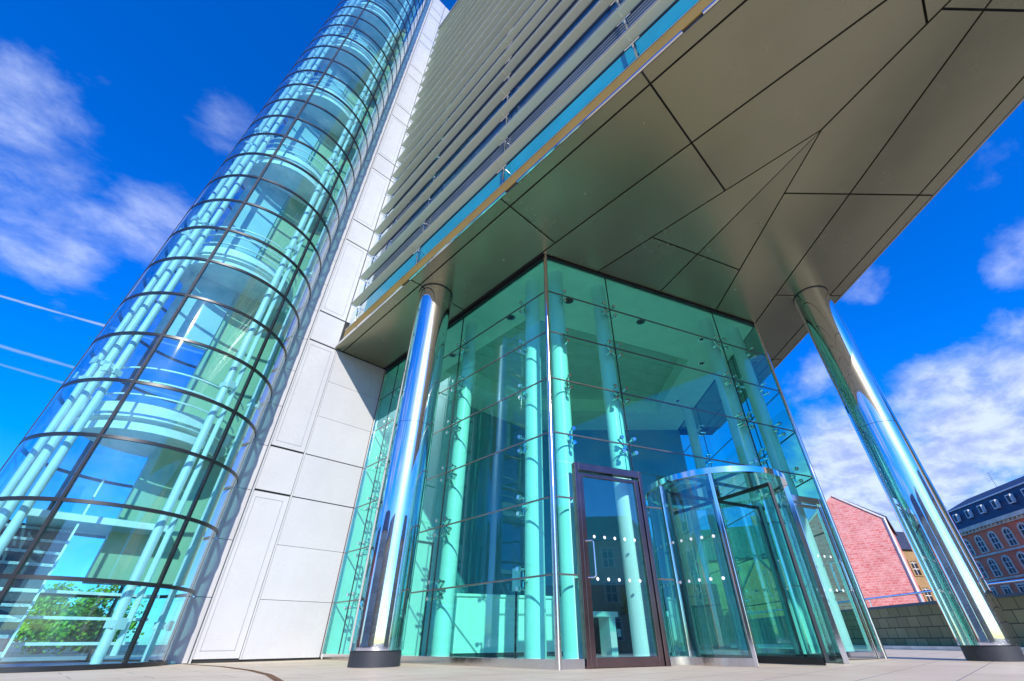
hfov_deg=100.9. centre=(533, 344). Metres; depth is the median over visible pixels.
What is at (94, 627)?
broadleaf tree
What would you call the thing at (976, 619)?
steel column
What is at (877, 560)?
gable house
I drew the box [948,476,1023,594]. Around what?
red building
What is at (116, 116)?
sky
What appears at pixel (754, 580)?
gable house
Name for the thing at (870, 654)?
door leaf
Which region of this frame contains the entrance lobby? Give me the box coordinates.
[320,254,887,669]
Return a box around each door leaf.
[578,472,664,667]
[781,501,877,658]
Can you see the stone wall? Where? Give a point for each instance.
(918, 626)
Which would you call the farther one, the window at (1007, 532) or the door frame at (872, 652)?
the window at (1007, 532)
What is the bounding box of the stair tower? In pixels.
[0,0,426,672]
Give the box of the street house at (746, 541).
[701,515,808,641]
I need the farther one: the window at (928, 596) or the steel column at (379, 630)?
the window at (928, 596)
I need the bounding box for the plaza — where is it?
[0,646,1023,680]
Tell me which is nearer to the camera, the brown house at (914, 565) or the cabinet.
the cabinet
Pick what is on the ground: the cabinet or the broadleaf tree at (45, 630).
the broadleaf tree at (45, 630)
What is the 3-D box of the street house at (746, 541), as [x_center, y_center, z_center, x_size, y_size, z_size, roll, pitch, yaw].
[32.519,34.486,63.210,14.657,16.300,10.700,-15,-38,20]
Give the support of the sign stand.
on the entrance lobby
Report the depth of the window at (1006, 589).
65.95 m
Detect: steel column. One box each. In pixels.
[347,283,452,667]
[793,286,1023,661]
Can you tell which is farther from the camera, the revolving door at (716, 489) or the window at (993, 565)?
the window at (993, 565)
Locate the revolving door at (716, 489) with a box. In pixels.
[645,465,849,666]
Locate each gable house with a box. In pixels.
[741,556,784,618]
[808,494,925,609]
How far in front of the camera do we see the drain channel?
4.79 m
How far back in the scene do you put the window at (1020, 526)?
62.63 m
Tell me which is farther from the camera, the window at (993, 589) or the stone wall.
the window at (993, 589)
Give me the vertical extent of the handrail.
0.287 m
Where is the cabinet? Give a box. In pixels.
[593,615,632,653]
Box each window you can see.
[906,559,923,575]
[918,585,935,601]
[963,539,976,555]
[974,535,989,553]
[975,561,989,578]
[987,531,1003,549]
[987,558,1003,576]
[989,586,998,594]
[1000,584,1013,593]
[1001,527,1019,546]
[1001,555,1018,574]
[1015,582,1023,591]
[1016,551,1023,568]
[1017,522,1023,537]
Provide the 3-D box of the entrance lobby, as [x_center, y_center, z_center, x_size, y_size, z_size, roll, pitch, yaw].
[2.304,3.835,11.572,9.185,7.550,10.493,-30,-44,35]
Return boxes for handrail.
[749,578,1023,616]
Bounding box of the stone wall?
[749,592,1023,651]
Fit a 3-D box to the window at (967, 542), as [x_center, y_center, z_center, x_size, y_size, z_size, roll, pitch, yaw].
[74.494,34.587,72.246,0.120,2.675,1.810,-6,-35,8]
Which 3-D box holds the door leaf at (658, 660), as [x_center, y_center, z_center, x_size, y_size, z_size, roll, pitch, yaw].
[1.228,3.082,6.041,1.105,2.420,0.165,14,-38,-19]
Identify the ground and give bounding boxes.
[3,642,736,657]
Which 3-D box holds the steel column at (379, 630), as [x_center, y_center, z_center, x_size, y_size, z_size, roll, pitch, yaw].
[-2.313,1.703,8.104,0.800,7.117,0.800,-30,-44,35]
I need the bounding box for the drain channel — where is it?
[191,664,282,680]
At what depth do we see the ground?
23.78 m
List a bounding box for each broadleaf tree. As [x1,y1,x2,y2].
[13,581,100,653]
[54,584,146,652]
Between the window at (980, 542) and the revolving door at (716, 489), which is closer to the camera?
the revolving door at (716, 489)
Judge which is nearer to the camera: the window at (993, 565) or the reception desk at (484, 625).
the reception desk at (484, 625)
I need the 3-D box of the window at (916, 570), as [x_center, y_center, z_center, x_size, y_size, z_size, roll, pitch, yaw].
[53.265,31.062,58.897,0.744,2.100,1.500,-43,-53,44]
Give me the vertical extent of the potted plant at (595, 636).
1.408 m
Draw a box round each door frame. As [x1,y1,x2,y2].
[571,462,669,668]
[775,493,881,658]
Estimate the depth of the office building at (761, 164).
8.53 m
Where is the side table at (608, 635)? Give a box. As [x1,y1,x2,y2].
[593,611,618,654]
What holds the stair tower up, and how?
on the plaza
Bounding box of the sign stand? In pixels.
[512,568,520,657]
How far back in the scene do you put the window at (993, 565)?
67.68 m
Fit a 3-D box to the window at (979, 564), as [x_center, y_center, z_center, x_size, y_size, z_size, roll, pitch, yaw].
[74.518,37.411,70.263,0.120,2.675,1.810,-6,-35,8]
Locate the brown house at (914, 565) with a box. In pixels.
[895,532,935,601]
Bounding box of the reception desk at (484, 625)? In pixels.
[449,593,562,657]
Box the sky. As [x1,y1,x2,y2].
[0,0,1023,645]
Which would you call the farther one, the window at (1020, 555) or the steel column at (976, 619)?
the window at (1020, 555)
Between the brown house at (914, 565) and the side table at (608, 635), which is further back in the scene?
the brown house at (914, 565)
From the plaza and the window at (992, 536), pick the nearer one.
the plaza
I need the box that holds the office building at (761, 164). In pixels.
[161,0,1023,663]
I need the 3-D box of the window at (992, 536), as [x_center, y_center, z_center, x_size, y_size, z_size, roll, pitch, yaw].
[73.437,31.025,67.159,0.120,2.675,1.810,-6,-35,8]
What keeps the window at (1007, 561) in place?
in the red building at (989, 524)

